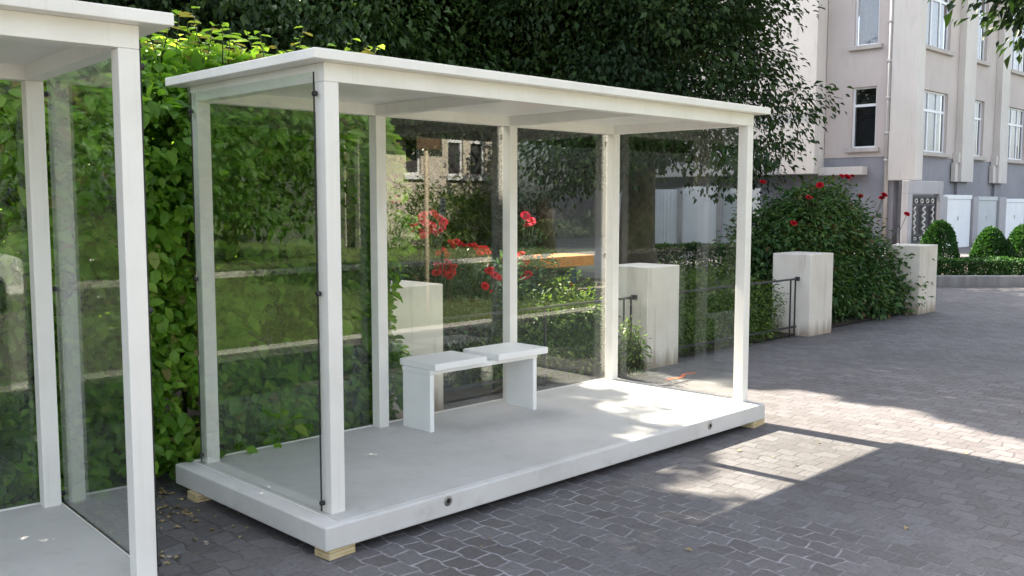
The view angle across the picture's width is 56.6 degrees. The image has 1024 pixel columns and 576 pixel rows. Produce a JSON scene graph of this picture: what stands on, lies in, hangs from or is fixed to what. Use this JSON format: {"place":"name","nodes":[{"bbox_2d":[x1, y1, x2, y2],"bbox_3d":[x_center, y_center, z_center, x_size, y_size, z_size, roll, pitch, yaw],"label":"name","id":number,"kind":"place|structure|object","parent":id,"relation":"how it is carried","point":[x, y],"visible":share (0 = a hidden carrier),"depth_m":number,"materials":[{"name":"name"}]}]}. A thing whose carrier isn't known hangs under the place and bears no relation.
{"place":"outdoors","nodes":[
{"label":"outdoors","id":0,"kind":"place"},
{"bbox_2d":[0,271,905,492],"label":"garden bed","id":1,"kind":"object","parent":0,"point":[462,393],"depth_m":11.08,"materials":[{"name":"soil"}]},
{"bbox_2d":[2,0,158,209],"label":"conifer like tree","id":2,"kind":"object","parent":1,"relation":"on","point":[15,189],"visible":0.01,"depth_m":10.73,"materials":[{"name":"green plant"}]},
{"bbox_2d":[0,6,420,508],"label":"hedge","id":3,"kind":"object","parent":1,"relation":"on","point":[267,202],"visible":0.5,"depth_m":6.07,"materials":[{"name":"green plant"}]},
{"bbox_2d":[1,0,448,310],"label":"broadleaf tree","id":4,"kind":"object","parent":1,"relation":"on","point":[232,21],"visible":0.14,"depth_m":12.02,"materials":[{"name":"green plant"}]},
{"bbox_2d":[0,125,562,306],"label":"back hedge","id":5,"kind":"object","parent":1,"relation":"on","point":[477,208],"visible":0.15,"depth_m":22.18,"materials":[{"name":"green plant"}]},
{"bbox_2d":[126,0,585,203],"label":"broadleaf tree","id":6,"kind":"object","parent":1,"relation":"on","point":[404,128],"visible":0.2,"depth_m":13.90,"materials":[{"name":"green plant"}]},
{"bbox_2d":[355,195,542,384],"bbox_3d":[-0.841,0.033,8.995,2.570,1.899,1.257,-5,7,-45],"label":"rose bush","id":7,"kind":"object","parent":1,"relation":"on","point":[479,295],"visible":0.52,"depth_m":8.95,"materials":[{"name":"green plant"}]},
{"bbox_2d":[469,211,572,345],"bbox_3d":[0.101,0.015,10.221,1.470,1.675,1.029,-5,7,-45],"label":"rose bush","id":8,"kind":"object","parent":1,"relation":"on","point":[530,272],"visible":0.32,"depth_m":10.29,"materials":[{"name":"green plant"}]},
{"bbox_2d":[443,268,620,391],"bbox_3d":[0.137,0.394,9.589,2.563,1.094,1.388,-5,7,-45],"label":"shrub","id":9,"kind":"object","parent":1,"relation":"on","point":[572,325],"visible":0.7,"depth_m":9.54,"materials":[{"name":"green plant"}]},
{"bbox_2d":[499,253,593,285],"bbox_3d":[0.749,-0.375,20.090,1.960,0.620,0.890,-5,7,-45],"label":"picnic table","id":10,"kind":"object","parent":1,"relation":"on","point":[574,260],"visible":0.42,"depth_m":20.12,"materials":[{"name":"brown wood"}]},
{"bbox_2d":[370,0,853,263],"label":"broadleaf tree","id":11,"kind":"object","parent":1,"relation":"on","point":[619,43],"visible":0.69,"depth_m":14.61,"materials":[{"name":"green plant"}]},
{"bbox_2d":[604,254,788,356],"bbox_3d":[2.307,0.155,11.725,3.145,1.170,1.294,-5,7,-45],"label":"shrub","id":12,"kind":"object","parent":1,"relation":"on","point":[715,322],"visible":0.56,"depth_m":11.72,"materials":[{"name":"green plant"}]},
{"bbox_2d":[712,173,934,322],"bbox_3d":[4.822,-0.601,14.395,4.754,2.279,1.974,-4,6,-37],"label":"rose bush","id":13,"kind":"object","parent":1,"relation":"on","point":[812,219],"visible":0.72,"depth_m":13.91,"materials":[{"name":"green plant"}]},
{"bbox_2d":[3,228,1023,575],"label":"paving","id":14,"kind":"structure","parent":0,"point":[869,404],"depth_m":5.71,"materials":[{"name":"grey stone"}]},
{"bbox_2d":[0,0,173,575],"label":"bus shelter","id":15,"kind":"object","parent":14,"relation":"on","point":[50,533],"visible":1,"depth_m":3.89,"materials":[{"name":"metal"}]},
{"bbox_2d":[187,490,211,502],"bbox_3d":[-1.818,1.218,5.619,0.164,0.047,0.124,-5,7,-42],"label":"timber packer","id":16,"kind":"object","parent":14,"relation":"on","point":[193,496],"visible":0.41,"depth_m":5.55,"materials":[{"name":"brown wood"}]},
{"bbox_2d":[115,411,313,480],"bbox_3d":[-1.830,1.010,6.016,1.327,0.511,0.439,-4,7,-39],"label":"ground creeper","id":17,"kind":"object","parent":14,"relation":"on","point":[250,448],"visible":0.49,"depth_m":5.97,"materials":[{"name":"green plant"}]},
{"bbox_2d":[315,544,354,560],"bbox_3d":[-0.881,1.298,4.729,0.124,0.047,0.164,5,7,41],"label":"timber packer","id":18,"kind":"object","parent":14,"relation":"on","point":[338,553],"visible":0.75,"depth_m":4.68,"materials":[{"name":"brown wood"}]},
{"bbox_2d":[354,280,442,417],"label":"pillar","id":19,"kind":"structure","parent":14,"relation":"on","point":[418,312],"depth_m":7.75,"materials":[{"name":"white concrete"}]},
{"bbox_2d":[330,0,495,169],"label":"broadleaf tree","id":20,"kind":"object","parent":14,"relation":"on","point":[428,140],"depth_m":23.85,"materials":[{"name":"green plant"}]},
{"bbox_2d":[412,147,484,200],"bbox_3d":[-3.885,-6.192,31.439,9.262,10.394,7.286,-5,7,-45],"label":"broadleaf tree","id":21,"kind":"object","parent":14,"relation":"on","point":[453,184],"depth_m":31.40,"materials":[{"name":"green plant"}]},
{"bbox_2d":[399,132,526,197],"bbox_3d":[-3.094,-7.508,27.573,12.661,13.714,10.206,-5,7,-45],"label":"broadleaf tree","id":22,"kind":"object","parent":14,"relation":"on","point":[451,163],"visible":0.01,"depth_m":27.52,"materials":[{"name":"green plant"}]},
{"bbox_2d":[165,47,770,551],"bbox_3d":[-0.001,-0.104,6.535,4.158,2.420,1.651,-5,7,-45],"label":"bus shelter","id":23,"kind":"object","parent":14,"relation":"on","point":[335,485],"visible":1,"depth_m":5.82,"materials":[{"name":"metal"}]},
{"bbox_2d":[400,342,547,432],"bbox_3d":[-0.263,0.709,6.975,1.129,0.479,0.390,-5,7,-45],"label":"bench","id":24,"kind":"object","parent":23,"relation":"on","point":[421,371],"visible":1,"depth_m":6.76,"materials":[{"name":"white paint"}]},
{"bbox_2d":[435,136,529,212],"bbox_3d":[-2.632,-6.778,36.431,8.967,10.658,6.920,-5,7,-45],"label":"broadleaf tree","id":25,"kind":"object","parent":14,"relation":"on","point":[480,190],"depth_m":36.55,"materials":[{"name":"green plant"}]},
{"bbox_2d":[443,295,636,392],"bbox_3d":[0.325,0.554,9.025,2.720,0.798,0.056,-5,7,-45],"label":"railing","id":26,"kind":"object","parent":14,"relation":"on","point":[544,372],"visible":0.59,"depth_m":9.01,"materials":[{"name":"metal"}]},
{"bbox_2d":[67,343,1021,563],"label":"fallen leaves","id":27,"kind":"object","parent":14,"relation":"on","point":[191,513],"visible":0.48,"depth_m":5.33,"materials":[{"name":"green plant"}]},
{"bbox_2d":[413,1,718,272],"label":"broadleaf tree","id":28,"kind":"object","parent":14,"relation":"on","point":[545,219],"visible":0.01,"depth_m":23.38,"materials":[{"name":"green plant"}]},
{"bbox_2d":[603,315,656,378],"bbox_3d":[1.174,0.604,9.525,0.482,0.685,0.517,-5,7,-45],"label":"shrub","id":29,"kind":"object","parent":14,"relation":"on","point":[635,363],"visible":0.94,"depth_m":9.51,"materials":[{"name":"green plant"}]},
{"bbox_2d":[618,263,678,368],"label":"pillar","id":30,"kind":"structure","parent":14,"relation":"on","point":[654,288],"depth_m":10.04,"materials":[{"name":"white concrete"}]},
{"bbox_2d":[665,372,695,380],"bbox_3d":[1.685,0.886,9.518,0.104,0.001,0.624,4,7,37],"label":"paint mark","id":31,"kind":"object","parent":14,"relation":"on","point":[682,375],"visible":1,"depth_m":9.46,"materials":[{"name":"orange paint"}]},
{"bbox_2d":[605,186,760,244],"bbox_3d":[6.516,-2.794,37.274,0.200,2.350,7.180,-5,7,-45],"label":"white fence","id":32,"kind":"object","parent":14,"relation":"on","point":[680,217],"visible":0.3,"depth_m":36.74,"materials":[{"name":"metal"}]},
{"bbox_2d":[655,240,757,280],"bbox_3d":[4.757,-0.603,21.447,4.564,0.954,1.068,1,5,6],"label":"hedge","id":33,"kind":"object","parent":14,"relation":"on","point":[707,249],"visible":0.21,"depth_m":21.13,"materials":[{"name":"green plant"}]},
{"bbox_2d":[678,277,799,348],"bbox_3d":[2.732,0.340,11.402,2.780,0.798,0.056,-5,7,-45],"label":"railing","id":34,"kind":"object","parent":14,"relation":"on","point":[750,334],"visible":0.64,"depth_m":11.78,"materials":[{"name":"metal"}]},
{"bbox_2d":[742,418,764,427],"bbox_3d":[1.885,1.052,7.460,0.124,0.047,0.204,4,7,39],"label":"timber packer","id":35,"kind":"object","parent":14,"relation":"on","point":[755,424],"visible":0.51,"depth_m":7.39,"materials":[{"name":"brown wood"}]},
{"bbox_2d":[772,251,832,336],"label":"pillar","id":36,"kind":"structure","parent":14,"relation":"on","point":[813,271],"depth_m":12.49,"materials":[{"name":"white concrete"}]},
{"bbox_2d":[885,244,937,314],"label":"pillar","id":37,"kind":"structure","parent":14,"relation":"on","point":[921,262],"depth_m":14.88,"materials":[{"name":"white concrete"}]},
{"bbox_2d":[900,180,943,243],"bbox_3d":[14.805,-2.550,34.287,3.050,2.600,0.250,-5,7,-45],"label":"gate surround","id":38,"kind":"object","parent":14,"relation":"on","point":[910,188],"visible":0.74,"depth_m":33.28,"materials":[{"name":"white concrete"}]},
{"bbox_2d":[911,195,936,243],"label":"garden gate","id":39,"kind":"structure","parent":38,"relation":"attached to","point":[924,212],"depth_m":34.21,"materials":[{"name":"black metal"}]},
{"bbox_2d":[927,0,1023,67],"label":"broadleaf tree","id":40,"kind":"object","parent":14,"relation":"on","point":[1012,8],"visible":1,"depth_m":12.57,"materials":[{"name":"green plant"}]},
{"bbox_2d":[933,197,1023,246],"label":"boundary wall","id":41,"kind":"structure","parent":14,"relation":"on","point":[941,208],"depth_m":37.54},
{"bbox_2d":[943,195,971,247],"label":"wall panel","id":42,"kind":"structure","parent":41,"relation":"attached to","point":[958,211],"depth_m":36.72,"materials":[{"name":"white metal"}]},
{"bbox_2d":[977,197,997,235],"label":"wall panel","id":43,"kind":"structure","parent":41,"relation":"attached to","point":[987,212],"depth_m":38.64,"materials":[{"name":"metal"}]},
{"bbox_2d":[1005,199,1023,238],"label":"wall panel","id":44,"kind":"structure","parent":41,"relation":"attached to","point":[1014,213],"depth_m":40.91,"materials":[{"name":"white metal"}]},
{"bbox_2d":[936,275,1023,286],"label":"planter kerb","id":45,"kind":"structure","parent":14,"relation":"on","point":[979,280],"depth_m":19.61,"materials":[{"name":"grey concrete"}]},
{"bbox_2d":[858,13,1023,158],"label":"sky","id":46,"kind":"structure","parent":0,"point":[982,13],"materials":[{"name":"white"}]},
{"label":"ground","id":47,"kind":"structure","parent":0,"visible":0},
{"bbox_2d":[356,90,900,241],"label":"apartment building","id":48,"kind":"structure","parent":47,"relation":"on","point":[585,218],"depth_m":46.91,"materials":[{"name":"concrete"}]},
{"bbox_2d":[655,0,1023,246],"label":"apartment building","id":49,"kind":"structure","parent":47,"relation":"on","point":[900,69],"depth_m":38.37,"materials":[{"name":"painted plaster"},{"name":"window glass"},{"name":"white window frame paint"}]},
{"bbox_2d":[845,86,878,152],"bbox_3d":[14.082,-6.717,37.794,0.690,2.610,1.360,-5,7,-45],"label":"window","id":50,"kind":"structure","parent":49,"relation":"in","point":[866,96],"depth_m":38.05,"materials":[{"name":"glass"}]},
{"bbox_2d":[848,0,882,50],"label":"window","id":51,"kind":"structure","parent":49,"relation":"in","point":[868,19],"depth_m":37.54,"materials":[{"name":"glass"}]},
{"bbox_2d":[923,90,950,157],"bbox_3d":[16.762,-6.527,37.864,2.910,2.560,0.440,-5,7,-45],"label":"window","id":52,"kind":"structure","parent":49,"relation":"in","point":[931,114],"depth_m":38.20,"materials":[{"name":"glass"}]},
{"bbox_2d":[926,0,954,56],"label":"window","id":53,"kind":"structure","parent":49,"relation":"in","point":[935,10],"depth_m":37.83,"materials":[{"name":"glass"}]},
{"bbox_2d":[974,100,986,160],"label":"window","id":54,"kind":"structure","parent":49,"relation":"in","point":[976,157],"depth_m":41.59,"materials":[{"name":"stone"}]},
{"bbox_2d":[977,0,990,66],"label":"window","id":55,"kind":"structure","parent":49,"relation":"in","point":[981,62],"depth_m":41.22,"materials":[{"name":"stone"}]},
{"bbox_2d":[1007,107,1023,163],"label":"window","id":56,"kind":"structure","parent":49,"relation":"in","point":[1013,123],"depth_m":44.96,"materials":[{"name":"glass"}]},
{"bbox_2d":[1011,11,1023,76],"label":"window","id":57,"kind":"structure","parent":49,"relation":"in","point":[1016,68],"depth_m":44.32,"materials":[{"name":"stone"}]},
{"label":"planting bed","id":58,"kind":"structure","parent":0,"visible":0},
{"bbox_2d":[920,219,962,274],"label":"topiary","id":59,"kind":"object","parent":58,"relation":"on","point":[936,231],"visible":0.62,"depth_m":20.62,"materials":[{"name":"green plant"}]},
{"bbox_2d":[937,254,1023,274],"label":"clipped hedge","id":60,"kind":"object","parent":58,"relation":"on","point":[963,261],"visible":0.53,"depth_m":19.85,"materials":[{"name":"green plant"}]},
{"bbox_2d":[968,225,1012,274],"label":"topiary","id":61,"kind":"object","parent":58,"relation":"on","point":[990,240],"visible":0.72,"depth_m":20.53,"materials":[{"name":"green plant"}]},
{"bbox_2d":[999,224,1023,274],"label":"topiary","id":62,"kind":"object","parent":58,"relation":"on","point":[1016,237],"visible":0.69,"depth_m":20.30,"materials":[{"name":"green plant"}]}
]}

